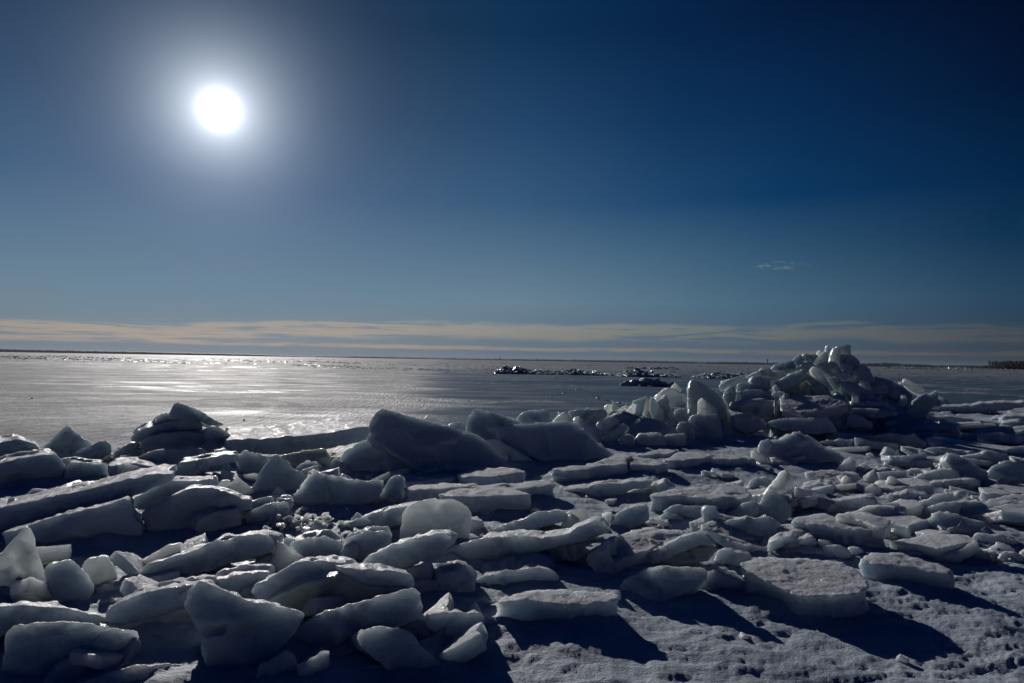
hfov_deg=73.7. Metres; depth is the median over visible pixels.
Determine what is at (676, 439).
ice block
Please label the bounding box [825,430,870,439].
ice plate
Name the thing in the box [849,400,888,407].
ice plate
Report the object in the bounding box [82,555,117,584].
ice plate
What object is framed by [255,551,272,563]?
ice chunk
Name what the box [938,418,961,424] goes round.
ice block
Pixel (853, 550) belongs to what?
ice block
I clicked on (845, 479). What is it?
ice chunk
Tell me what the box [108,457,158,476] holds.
ice plate
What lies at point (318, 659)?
ice shard
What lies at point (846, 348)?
ice block
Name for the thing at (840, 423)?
ice block
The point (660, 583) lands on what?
ice block
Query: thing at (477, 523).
ice block
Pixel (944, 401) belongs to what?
ice chunk
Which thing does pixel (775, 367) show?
ice plate
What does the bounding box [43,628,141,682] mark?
ice block
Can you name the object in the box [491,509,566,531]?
ice plate
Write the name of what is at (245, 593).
ice lump
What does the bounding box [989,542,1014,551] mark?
ice lump
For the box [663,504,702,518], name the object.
ice block
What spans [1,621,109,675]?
ice plate
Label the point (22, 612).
ice block
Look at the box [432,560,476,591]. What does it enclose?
ice block
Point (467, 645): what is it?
ice plate
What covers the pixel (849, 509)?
ice plate
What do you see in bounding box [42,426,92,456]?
ice shard
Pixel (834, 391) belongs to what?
ice shard
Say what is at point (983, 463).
ice plate
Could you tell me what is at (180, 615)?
ice plate
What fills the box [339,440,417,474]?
ice plate
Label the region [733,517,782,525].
ice plate
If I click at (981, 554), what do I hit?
ice lump
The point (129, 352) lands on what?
shore
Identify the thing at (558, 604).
ice plate
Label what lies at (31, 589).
ice plate
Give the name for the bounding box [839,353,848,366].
ice block
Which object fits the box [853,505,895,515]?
ice plate
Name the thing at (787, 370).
ice chunk
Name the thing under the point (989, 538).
ice lump
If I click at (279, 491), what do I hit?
ice fragment
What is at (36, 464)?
ice block
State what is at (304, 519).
ice crumbs
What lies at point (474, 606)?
ice fragment
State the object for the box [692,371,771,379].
ice rubble
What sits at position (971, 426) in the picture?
ice plate
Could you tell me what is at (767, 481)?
ice plate
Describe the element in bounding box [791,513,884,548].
ice plate
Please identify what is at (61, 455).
ice chunk
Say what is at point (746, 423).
ice block
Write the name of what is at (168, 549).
ice plate
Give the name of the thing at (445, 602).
ice plate
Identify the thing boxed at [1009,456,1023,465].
ice plate
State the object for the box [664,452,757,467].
ice plate
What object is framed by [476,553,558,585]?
ice plate
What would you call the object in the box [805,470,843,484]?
ice plate
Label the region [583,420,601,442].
ice block
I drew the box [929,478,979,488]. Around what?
ice block
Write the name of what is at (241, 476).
ice plate
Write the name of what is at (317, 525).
ice fragment
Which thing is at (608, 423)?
ice plate
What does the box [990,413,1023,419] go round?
ice plate
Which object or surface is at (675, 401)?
ice plate
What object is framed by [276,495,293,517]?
ice block
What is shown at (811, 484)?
ice plate
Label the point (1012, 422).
ice plate
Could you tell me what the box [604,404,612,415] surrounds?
ice shard
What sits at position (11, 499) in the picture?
ice fragment
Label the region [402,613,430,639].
ice block
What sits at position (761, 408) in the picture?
ice block
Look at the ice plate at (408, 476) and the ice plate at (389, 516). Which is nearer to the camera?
the ice plate at (389, 516)
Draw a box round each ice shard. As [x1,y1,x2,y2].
[0,526,45,586]
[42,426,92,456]
[227,477,254,494]
[251,454,305,491]
[256,647,297,679]
[270,541,304,571]
[297,647,329,676]
[328,456,350,474]
[378,475,404,502]
[552,412,572,422]
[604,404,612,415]
[611,401,619,410]
[626,404,636,413]
[631,396,645,415]
[643,397,649,416]
[646,394,673,418]
[649,397,663,421]
[654,394,663,401]
[671,383,680,391]
[687,379,728,419]
[697,398,717,414]
[805,375,831,395]
[822,373,843,394]
[825,345,830,356]
[828,348,840,367]
[835,457,856,471]
[851,392,860,401]
[859,379,871,391]
[863,483,880,495]
[897,394,907,407]
[906,390,938,417]
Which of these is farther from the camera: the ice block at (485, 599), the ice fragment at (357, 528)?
the ice fragment at (357, 528)
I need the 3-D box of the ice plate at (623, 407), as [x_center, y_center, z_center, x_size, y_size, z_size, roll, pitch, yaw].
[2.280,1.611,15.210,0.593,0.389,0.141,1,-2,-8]
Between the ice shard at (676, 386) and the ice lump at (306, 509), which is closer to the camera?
the ice lump at (306, 509)
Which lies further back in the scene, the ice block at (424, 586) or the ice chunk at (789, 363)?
the ice chunk at (789, 363)
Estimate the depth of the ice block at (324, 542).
5.18 m
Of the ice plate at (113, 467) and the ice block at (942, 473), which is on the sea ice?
the ice block at (942, 473)
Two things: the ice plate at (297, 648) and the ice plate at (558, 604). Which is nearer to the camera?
the ice plate at (297, 648)
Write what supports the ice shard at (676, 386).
on the snow ground
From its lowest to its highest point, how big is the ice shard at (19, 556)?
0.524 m
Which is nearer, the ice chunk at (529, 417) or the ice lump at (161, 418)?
the ice lump at (161, 418)
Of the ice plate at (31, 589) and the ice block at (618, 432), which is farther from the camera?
the ice block at (618, 432)
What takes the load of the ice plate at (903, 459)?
on the snow ground
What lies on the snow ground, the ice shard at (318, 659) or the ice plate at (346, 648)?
the ice plate at (346, 648)
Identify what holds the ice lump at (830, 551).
on the sea ice
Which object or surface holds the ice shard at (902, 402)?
on the snow ground
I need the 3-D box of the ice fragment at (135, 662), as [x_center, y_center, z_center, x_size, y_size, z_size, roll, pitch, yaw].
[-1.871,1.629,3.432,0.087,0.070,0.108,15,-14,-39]
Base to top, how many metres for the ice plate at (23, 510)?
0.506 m
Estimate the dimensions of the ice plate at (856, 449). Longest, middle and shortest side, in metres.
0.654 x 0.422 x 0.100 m
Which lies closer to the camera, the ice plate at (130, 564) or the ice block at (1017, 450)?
the ice plate at (130, 564)
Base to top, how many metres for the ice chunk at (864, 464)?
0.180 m
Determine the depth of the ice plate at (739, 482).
8.37 m
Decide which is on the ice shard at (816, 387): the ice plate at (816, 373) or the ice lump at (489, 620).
the ice plate at (816, 373)
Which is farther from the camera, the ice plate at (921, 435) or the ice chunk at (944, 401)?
the ice chunk at (944, 401)
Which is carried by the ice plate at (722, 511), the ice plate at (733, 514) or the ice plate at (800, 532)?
the ice plate at (733, 514)
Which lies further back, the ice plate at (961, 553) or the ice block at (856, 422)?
the ice block at (856, 422)
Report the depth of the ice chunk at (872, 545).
5.85 m
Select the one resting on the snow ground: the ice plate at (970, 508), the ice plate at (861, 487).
the ice plate at (861, 487)
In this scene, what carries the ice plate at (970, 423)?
on the sea ice
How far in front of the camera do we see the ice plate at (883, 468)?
10.20 m
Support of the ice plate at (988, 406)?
on the sea ice
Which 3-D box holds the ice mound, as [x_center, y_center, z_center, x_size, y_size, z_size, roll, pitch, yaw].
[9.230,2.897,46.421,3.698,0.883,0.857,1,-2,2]
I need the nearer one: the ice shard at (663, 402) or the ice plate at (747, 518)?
the ice plate at (747, 518)
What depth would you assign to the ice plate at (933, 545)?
5.75 m
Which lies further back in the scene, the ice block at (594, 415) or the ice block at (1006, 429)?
the ice block at (1006, 429)
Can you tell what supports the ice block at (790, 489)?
on the sea ice
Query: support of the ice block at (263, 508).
on the sea ice
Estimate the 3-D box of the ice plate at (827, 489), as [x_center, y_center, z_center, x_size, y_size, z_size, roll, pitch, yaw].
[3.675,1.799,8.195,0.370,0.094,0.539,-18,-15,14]
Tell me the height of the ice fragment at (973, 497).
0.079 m
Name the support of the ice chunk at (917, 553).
on the sea ice
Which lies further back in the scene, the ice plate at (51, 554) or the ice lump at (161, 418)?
the ice lump at (161, 418)
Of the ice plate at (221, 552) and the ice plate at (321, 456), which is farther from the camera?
the ice plate at (321, 456)
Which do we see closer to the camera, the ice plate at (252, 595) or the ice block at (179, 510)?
the ice plate at (252, 595)
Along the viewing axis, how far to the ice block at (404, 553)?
4.67 m
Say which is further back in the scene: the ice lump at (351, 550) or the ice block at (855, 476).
the ice block at (855, 476)
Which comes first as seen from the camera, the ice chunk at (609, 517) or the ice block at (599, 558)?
the ice block at (599, 558)
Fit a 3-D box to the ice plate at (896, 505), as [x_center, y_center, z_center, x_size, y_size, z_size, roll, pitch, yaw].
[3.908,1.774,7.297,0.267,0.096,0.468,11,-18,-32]
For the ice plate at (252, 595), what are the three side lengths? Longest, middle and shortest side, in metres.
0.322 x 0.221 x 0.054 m
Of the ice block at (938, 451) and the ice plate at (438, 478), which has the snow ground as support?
the ice block at (938, 451)
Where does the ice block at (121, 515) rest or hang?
on the sea ice
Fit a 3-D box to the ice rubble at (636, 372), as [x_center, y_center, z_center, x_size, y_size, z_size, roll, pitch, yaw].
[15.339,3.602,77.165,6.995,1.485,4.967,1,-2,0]
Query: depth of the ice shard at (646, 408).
15.89 m
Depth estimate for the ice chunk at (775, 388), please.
15.04 m
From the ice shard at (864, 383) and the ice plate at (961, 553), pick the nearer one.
the ice plate at (961, 553)
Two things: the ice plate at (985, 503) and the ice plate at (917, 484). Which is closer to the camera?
the ice plate at (985, 503)
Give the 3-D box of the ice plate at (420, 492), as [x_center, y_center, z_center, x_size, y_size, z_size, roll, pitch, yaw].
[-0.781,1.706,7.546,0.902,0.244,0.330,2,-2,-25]
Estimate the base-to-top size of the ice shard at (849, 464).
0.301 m
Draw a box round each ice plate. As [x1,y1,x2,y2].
[0,433,41,455]
[0,464,176,530]
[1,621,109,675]
[9,577,54,602]
[26,488,45,494]
[36,544,71,564]
[60,480,81,486]
[69,646,123,669]
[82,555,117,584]
[84,663,182,682]
[99,608,191,629]
[107,580,122,584]
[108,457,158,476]
[109,551,145,575]
[114,637,138,666]
[116,463,145,474]
[120,574,158,595]
[131,419,202,442]
[133,475,218,507]
[135,569,180,581]
[138,529,283,574]
[140,428,204,450]
[141,542,181,563]
[168,402,222,427]
[175,451,237,475]
[182,533,207,550]
[184,579,303,668]
[223,417,369,454]
[238,472,258,478]
[244,473,257,481]
[251,581,257,599]
[267,571,405,610]
[282,448,330,466]
[284,637,312,661]
[301,465,319,476]
[302,595,343,616]
[309,639,355,656]
[319,468,339,475]
[337,501,415,528]
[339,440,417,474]
[367,408,510,472]
[370,468,408,484]
[385,470,416,484]
[399,498,471,538]
[402,483,477,502]
[405,473,456,487]
[418,636,451,654]
[423,593,453,637]
[436,622,487,662]
[439,488,530,512]
[456,467,525,485]
[466,409,520,439]
[468,480,554,497]
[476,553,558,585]
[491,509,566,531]
[495,589,618,620]
[496,421,613,460]
[539,537,606,561]
[551,455,631,481]
[563,477,652,496]
[596,415,619,430]
[608,405,627,415]
[612,527,687,573]
[628,478,675,493]
[629,457,668,473]
[636,449,678,457]
[649,482,751,511]
[653,388,681,397]
[663,544,719,565]
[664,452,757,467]
[669,395,686,407]
[689,517,736,535]
[699,530,766,551]
[701,519,731,545]
[711,468,734,477]
[717,509,728,514]
[718,513,771,539]
[718,534,753,552]
[719,375,748,390]
[726,510,736,516]
[731,480,743,485]
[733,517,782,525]
[736,389,771,400]
[740,557,869,618]
[745,370,763,377]
[747,488,792,499]
[750,494,790,502]
[760,476,771,487]
[763,470,793,493]
[770,457,797,464]
[771,362,784,371]
[778,524,807,537]
[784,381,814,395]
[788,500,797,507]
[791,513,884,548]
[793,487,840,511]
[794,494,826,508]
[801,479,835,490]
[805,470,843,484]
[809,366,832,390]
[809,493,877,512]
[811,485,833,493]
[813,352,828,364]
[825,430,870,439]
[832,446,870,451]
[835,482,857,490]
[836,512,890,539]
[844,508,901,512]
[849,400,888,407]
[851,437,898,450]
[852,407,896,418]
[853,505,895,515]
[855,482,881,492]
[856,466,890,470]
[859,552,954,589]
[876,477,933,494]
[877,471,908,479]
[877,503,899,509]
[881,455,915,462]
[881,511,929,534]
[885,455,942,468]
[886,476,899,484]
[887,530,896,539]
[888,452,926,464]
[888,533,970,557]
[892,489,928,499]
[892,499,922,515]
[901,446,936,455]
[902,378,942,399]
[906,423,961,439]
[906,468,931,474]
[913,431,946,439]
[915,529,950,535]
[927,416,943,421]
[927,437,966,445]
[930,399,1023,412]
[933,535,979,562]
[942,441,1009,454]
[943,416,998,426]
[949,486,979,494]
[956,499,989,506]
[958,421,982,428]
[958,424,984,429]
[959,499,992,523]
[965,458,992,466]
[972,503,1023,517]
[976,432,1022,444]
[978,484,1023,497]
[982,422,995,427]
[985,510,1023,525]
[987,494,1023,506]
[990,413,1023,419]
[998,417,1009,422]
[1001,419,1023,426]
[1007,409,1023,412]
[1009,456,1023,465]
[1012,425,1023,430]
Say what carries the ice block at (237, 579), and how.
on the snow ground
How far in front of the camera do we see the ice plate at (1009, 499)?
7.52 m
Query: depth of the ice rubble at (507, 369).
80.36 m
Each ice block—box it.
[0,448,65,483]
[0,601,107,637]
[2,494,144,544]
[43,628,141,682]
[44,559,93,603]
[62,456,108,477]
[68,440,111,459]
[106,574,218,623]
[113,441,149,457]
[137,448,217,468]
[142,484,252,531]
[191,505,241,531]
[201,426,229,452]
[216,563,274,592]
[235,450,269,473]
[240,496,282,523]
[251,555,356,600]
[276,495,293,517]
[289,529,344,556]
[292,470,383,504]
[293,587,422,646]
[295,460,325,471]
[334,563,414,587]
[342,526,391,556]
[352,626,440,670]
[362,529,457,569]
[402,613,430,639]
[413,579,437,593]
[424,607,484,638]
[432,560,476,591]
[441,516,610,560]
[456,596,496,603]
[471,516,483,531]
[486,439,532,460]
[568,408,606,424]
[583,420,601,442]
[586,536,617,574]
[601,423,628,441]
[611,504,649,528]
[619,434,634,445]
[620,565,707,601]
[635,432,665,445]
[646,531,714,563]
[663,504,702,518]
[665,433,686,445]
[676,421,695,440]
[688,414,722,438]
[700,562,745,591]
[701,505,718,522]
[722,387,735,409]
[725,515,780,536]
[728,501,760,517]
[730,398,780,419]
[731,412,765,434]
[736,383,753,391]
[748,376,770,389]
[756,490,790,522]
[757,438,773,453]
[758,431,844,463]
[766,417,836,435]
[774,370,808,391]
[779,395,848,419]
[782,486,794,499]
[793,355,804,367]
[820,438,853,446]
[825,471,860,481]
[831,406,852,429]
[835,344,850,354]
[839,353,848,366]
[839,381,881,400]
[841,354,859,374]
[846,414,872,429]
[848,546,863,554]
[850,378,887,396]
[853,365,874,382]
[863,433,926,448]
[874,376,912,404]
[912,394,941,408]
[915,467,962,480]
[919,491,968,506]
[922,501,961,515]
[925,447,958,455]
[926,511,988,533]
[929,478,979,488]
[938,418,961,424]
[939,452,988,484]
[960,450,1009,465]
[962,426,1015,439]
[987,460,1023,483]
[1008,446,1023,454]
[1015,429,1023,439]
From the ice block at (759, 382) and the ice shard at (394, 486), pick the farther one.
the ice block at (759, 382)
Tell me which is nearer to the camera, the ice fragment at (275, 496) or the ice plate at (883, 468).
the ice fragment at (275, 496)
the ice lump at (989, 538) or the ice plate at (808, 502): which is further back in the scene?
the ice plate at (808, 502)
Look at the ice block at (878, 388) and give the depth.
16.78 m
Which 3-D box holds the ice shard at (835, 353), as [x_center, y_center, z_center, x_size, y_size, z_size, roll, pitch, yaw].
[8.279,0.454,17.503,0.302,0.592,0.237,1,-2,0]
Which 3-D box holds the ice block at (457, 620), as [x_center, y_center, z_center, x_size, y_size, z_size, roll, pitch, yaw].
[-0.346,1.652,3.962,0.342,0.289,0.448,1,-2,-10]
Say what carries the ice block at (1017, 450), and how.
on the sea ice
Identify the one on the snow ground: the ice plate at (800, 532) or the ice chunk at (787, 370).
the ice plate at (800, 532)
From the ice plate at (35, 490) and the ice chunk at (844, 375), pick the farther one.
the ice chunk at (844, 375)
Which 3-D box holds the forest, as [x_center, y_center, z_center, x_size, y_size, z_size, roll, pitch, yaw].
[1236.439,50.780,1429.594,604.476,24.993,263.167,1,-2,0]
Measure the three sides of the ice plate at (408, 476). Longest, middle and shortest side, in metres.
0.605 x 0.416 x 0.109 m
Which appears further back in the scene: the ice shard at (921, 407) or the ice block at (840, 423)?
the ice shard at (921, 407)
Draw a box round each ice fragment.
[7,497,17,503]
[133,660,147,664]
[220,469,234,479]
[272,487,286,495]
[272,494,278,501]
[283,515,301,528]
[283,537,293,546]
[310,519,327,530]
[339,474,353,479]
[351,512,361,520]
[352,526,365,532]
[467,601,480,612]
[605,499,616,504]
[701,470,711,476]
[739,632,750,638]
[760,538,767,543]
[836,474,844,482]
[863,469,878,482]
[878,419,897,428]
[880,447,896,455]
[885,493,895,501]
[891,528,910,538]
[895,654,908,663]
[933,463,941,469]
[936,526,951,533]
[956,484,966,488]
[971,495,979,499]
[979,492,990,500]
[979,526,994,534]
[983,478,996,485]
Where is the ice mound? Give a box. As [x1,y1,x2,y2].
[620,378,673,386]
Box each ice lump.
[95,579,121,593]
[98,595,122,604]
[153,413,169,424]
[239,586,251,598]
[295,505,311,513]
[339,541,359,558]
[484,616,496,625]
[659,512,684,519]
[674,408,688,423]
[714,548,751,566]
[747,477,764,487]
[772,391,783,397]
[782,545,851,558]
[795,362,815,374]
[824,361,840,378]
[830,376,841,388]
[971,549,992,559]
[973,533,1019,543]
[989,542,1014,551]
[996,551,1023,561]
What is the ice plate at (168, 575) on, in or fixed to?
on the snow ground
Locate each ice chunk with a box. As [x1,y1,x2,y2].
[0,585,9,596]
[53,450,66,458]
[100,453,111,462]
[214,448,228,452]
[218,480,229,487]
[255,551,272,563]
[405,560,433,580]
[423,414,447,424]
[448,422,466,431]
[516,410,549,423]
[560,513,579,528]
[567,510,588,521]
[573,416,582,428]
[602,512,614,523]
[610,588,621,599]
[645,518,668,526]
[751,450,770,463]
[760,367,772,376]
[767,531,795,550]
[769,371,786,379]
[772,385,779,391]
[777,367,796,373]
[784,360,796,367]
[787,533,816,548]
[805,354,817,362]
[816,362,826,373]
[818,538,833,546]
[831,535,878,549]
[839,370,850,380]
[840,475,852,483]
[859,462,869,469]
[903,550,921,556]
[941,399,950,404]
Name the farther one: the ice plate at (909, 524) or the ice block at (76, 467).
the ice block at (76, 467)
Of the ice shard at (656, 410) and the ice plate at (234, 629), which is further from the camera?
the ice shard at (656, 410)
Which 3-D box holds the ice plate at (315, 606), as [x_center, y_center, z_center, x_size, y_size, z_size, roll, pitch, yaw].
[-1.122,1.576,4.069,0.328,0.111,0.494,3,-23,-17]
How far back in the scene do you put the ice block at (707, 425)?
14.17 m
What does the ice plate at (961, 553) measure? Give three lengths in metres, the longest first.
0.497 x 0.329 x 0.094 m
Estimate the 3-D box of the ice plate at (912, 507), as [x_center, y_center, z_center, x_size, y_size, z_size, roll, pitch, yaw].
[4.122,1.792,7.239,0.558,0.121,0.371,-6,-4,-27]
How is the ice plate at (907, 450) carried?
on the sea ice
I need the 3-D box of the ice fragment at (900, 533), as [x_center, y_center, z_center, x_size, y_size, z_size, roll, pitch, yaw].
[3.626,1.794,6.381,0.170,0.087,0.113,11,0,3]
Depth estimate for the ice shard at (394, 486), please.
7.50 m
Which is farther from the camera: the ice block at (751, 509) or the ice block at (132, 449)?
the ice block at (132, 449)
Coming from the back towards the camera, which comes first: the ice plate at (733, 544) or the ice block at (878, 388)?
the ice block at (878, 388)
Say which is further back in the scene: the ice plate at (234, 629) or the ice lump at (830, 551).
the ice lump at (830, 551)
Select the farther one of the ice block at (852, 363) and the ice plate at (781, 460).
the ice block at (852, 363)
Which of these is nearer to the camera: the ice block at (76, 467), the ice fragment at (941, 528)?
the ice fragment at (941, 528)
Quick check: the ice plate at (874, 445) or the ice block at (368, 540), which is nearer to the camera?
the ice block at (368, 540)
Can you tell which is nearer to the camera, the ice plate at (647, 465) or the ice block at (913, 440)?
the ice plate at (647, 465)
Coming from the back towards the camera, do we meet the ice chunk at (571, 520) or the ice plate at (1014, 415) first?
the ice plate at (1014, 415)
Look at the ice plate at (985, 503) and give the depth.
7.32 m
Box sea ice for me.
[0,352,1023,678]
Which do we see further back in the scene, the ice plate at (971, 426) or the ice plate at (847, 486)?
the ice plate at (971, 426)
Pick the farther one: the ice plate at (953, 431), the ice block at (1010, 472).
the ice plate at (953, 431)
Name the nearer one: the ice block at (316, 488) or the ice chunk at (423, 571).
the ice chunk at (423, 571)
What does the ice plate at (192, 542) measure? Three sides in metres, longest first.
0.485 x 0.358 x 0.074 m
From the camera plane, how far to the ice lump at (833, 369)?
16.91 m
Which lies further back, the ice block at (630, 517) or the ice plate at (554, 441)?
the ice plate at (554, 441)
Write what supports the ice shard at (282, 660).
on the sea ice
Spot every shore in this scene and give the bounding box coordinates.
[0,349,702,363]
[696,361,987,367]
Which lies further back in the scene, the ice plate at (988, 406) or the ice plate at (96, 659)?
the ice plate at (988, 406)
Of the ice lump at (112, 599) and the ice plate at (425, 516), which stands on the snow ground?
the ice plate at (425, 516)
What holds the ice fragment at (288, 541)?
on the snow ground
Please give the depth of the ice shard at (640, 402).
14.92 m
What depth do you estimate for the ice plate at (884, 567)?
4.84 m
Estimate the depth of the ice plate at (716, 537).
5.75 m
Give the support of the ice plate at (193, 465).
on the snow ground
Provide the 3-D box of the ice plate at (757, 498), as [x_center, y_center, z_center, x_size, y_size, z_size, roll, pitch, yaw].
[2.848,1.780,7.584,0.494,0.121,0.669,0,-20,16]
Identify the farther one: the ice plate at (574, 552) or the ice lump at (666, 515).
the ice lump at (666, 515)
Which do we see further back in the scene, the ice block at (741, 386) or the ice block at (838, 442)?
the ice block at (741, 386)
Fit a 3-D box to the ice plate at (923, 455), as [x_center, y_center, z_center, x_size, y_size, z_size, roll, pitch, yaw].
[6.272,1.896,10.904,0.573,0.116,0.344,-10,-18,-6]
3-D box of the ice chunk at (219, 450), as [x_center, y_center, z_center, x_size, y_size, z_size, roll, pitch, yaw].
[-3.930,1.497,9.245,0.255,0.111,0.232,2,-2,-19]
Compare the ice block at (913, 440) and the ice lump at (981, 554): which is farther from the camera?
the ice block at (913, 440)
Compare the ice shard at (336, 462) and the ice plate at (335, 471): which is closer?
the ice plate at (335, 471)
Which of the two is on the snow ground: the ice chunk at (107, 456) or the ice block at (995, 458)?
the ice chunk at (107, 456)
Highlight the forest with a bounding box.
[961,360,1023,369]
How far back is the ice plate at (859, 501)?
7.18 m
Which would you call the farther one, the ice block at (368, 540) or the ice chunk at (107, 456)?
the ice chunk at (107, 456)
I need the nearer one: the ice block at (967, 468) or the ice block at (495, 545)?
the ice block at (495, 545)
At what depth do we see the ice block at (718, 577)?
4.63 m
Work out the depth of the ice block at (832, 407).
14.52 m
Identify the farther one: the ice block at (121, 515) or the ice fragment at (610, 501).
the ice fragment at (610, 501)
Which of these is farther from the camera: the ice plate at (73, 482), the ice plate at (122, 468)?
the ice plate at (122, 468)
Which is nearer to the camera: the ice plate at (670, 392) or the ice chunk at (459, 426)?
the ice chunk at (459, 426)
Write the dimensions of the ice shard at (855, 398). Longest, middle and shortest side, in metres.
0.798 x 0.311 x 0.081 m
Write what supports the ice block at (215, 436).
on the ice plate at (332, 432)
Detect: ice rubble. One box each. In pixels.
[0,354,1023,381]
[493,365,615,375]
[614,367,680,377]
[625,367,680,369]
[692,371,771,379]
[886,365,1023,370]
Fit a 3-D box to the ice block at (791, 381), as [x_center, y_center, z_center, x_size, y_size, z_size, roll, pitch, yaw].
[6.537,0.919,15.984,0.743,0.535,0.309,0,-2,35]
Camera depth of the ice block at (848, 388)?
16.14 m
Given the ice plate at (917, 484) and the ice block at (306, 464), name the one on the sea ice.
the ice block at (306, 464)
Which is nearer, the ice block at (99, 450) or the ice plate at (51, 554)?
the ice plate at (51, 554)
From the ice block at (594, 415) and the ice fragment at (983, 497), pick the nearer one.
the ice fragment at (983, 497)
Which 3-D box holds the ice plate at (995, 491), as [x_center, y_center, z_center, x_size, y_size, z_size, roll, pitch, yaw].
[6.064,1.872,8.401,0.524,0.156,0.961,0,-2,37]
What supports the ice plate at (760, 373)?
on the ice plate at (726, 384)
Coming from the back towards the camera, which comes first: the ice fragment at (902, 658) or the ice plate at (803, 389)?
the ice plate at (803, 389)
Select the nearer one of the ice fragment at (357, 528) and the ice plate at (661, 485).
the ice fragment at (357, 528)
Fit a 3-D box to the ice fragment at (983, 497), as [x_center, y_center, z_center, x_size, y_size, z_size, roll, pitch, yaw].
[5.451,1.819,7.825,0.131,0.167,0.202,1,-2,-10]
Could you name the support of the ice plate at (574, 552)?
on the sea ice
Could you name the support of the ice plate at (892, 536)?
on the snow ground
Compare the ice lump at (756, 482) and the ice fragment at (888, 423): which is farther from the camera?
the ice fragment at (888, 423)
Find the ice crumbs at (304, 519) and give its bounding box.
[0,403,1023,681]
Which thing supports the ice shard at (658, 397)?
on the snow ground
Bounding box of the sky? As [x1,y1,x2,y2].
[0,0,1023,365]
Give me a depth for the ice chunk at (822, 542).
5.81 m
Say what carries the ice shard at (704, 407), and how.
on the snow ground
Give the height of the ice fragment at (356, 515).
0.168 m
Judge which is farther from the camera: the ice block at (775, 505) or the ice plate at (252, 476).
the ice plate at (252, 476)
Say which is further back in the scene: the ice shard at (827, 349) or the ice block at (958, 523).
the ice shard at (827, 349)
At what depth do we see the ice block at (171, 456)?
9.19 m
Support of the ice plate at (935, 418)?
on the snow ground
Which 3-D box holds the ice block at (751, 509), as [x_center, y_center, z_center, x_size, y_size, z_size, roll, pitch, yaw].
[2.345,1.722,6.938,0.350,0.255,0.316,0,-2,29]
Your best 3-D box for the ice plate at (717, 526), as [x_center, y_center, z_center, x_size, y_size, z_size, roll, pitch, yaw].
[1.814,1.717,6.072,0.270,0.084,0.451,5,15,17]
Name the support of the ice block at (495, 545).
on the sea ice
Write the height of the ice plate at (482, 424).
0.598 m
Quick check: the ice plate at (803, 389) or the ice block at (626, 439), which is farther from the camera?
the ice plate at (803, 389)
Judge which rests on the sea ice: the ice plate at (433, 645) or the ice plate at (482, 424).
the ice plate at (433, 645)
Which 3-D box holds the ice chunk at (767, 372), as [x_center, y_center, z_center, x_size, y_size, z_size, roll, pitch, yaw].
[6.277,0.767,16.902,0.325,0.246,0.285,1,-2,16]
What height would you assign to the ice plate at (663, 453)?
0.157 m
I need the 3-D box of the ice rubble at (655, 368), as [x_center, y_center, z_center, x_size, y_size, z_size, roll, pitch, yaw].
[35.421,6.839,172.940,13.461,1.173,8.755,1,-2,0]
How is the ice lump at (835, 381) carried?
on the ice block at (848, 388)
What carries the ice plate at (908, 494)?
on the sea ice
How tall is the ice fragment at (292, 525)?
0.145 m
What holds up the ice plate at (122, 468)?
on the sea ice
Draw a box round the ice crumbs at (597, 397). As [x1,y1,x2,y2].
[557,388,631,404]
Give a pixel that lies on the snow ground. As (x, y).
(970, 625)
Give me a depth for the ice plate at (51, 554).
4.92 m
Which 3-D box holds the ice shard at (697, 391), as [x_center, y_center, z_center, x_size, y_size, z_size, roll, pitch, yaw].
[4.445,1.330,15.609,1.080,0.923,0.303,2,-2,-22]
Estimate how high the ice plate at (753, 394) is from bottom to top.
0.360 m
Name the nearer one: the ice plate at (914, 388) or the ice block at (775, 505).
the ice block at (775, 505)
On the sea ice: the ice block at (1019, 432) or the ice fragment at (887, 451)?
the ice block at (1019, 432)
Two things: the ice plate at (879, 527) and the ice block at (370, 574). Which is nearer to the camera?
the ice block at (370, 574)
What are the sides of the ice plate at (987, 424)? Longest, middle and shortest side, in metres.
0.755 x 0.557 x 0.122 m
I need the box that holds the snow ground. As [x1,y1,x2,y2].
[0,391,1023,682]
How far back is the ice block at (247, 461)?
8.97 m
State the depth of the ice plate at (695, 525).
6.33 m
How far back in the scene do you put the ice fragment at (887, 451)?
11.63 m
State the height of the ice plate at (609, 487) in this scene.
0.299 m
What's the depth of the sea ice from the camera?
36.68 m
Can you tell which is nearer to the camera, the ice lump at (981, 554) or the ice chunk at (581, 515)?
the ice lump at (981, 554)
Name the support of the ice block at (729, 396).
on the ice block at (761, 408)
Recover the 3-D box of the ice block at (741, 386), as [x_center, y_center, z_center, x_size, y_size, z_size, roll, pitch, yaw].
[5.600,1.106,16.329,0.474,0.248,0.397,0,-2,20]
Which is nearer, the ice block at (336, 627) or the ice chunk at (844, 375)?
the ice block at (336, 627)
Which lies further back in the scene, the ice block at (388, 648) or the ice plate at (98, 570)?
the ice plate at (98, 570)
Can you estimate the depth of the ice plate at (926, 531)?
6.14 m
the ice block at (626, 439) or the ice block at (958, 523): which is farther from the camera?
the ice block at (626, 439)
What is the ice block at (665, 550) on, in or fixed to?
on the sea ice
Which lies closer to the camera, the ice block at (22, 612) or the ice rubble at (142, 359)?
the ice block at (22, 612)
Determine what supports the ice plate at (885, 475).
on the snow ground
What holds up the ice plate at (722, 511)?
on the snow ground
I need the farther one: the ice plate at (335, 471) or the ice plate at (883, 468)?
the ice plate at (883, 468)
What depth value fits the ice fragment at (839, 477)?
8.71 m

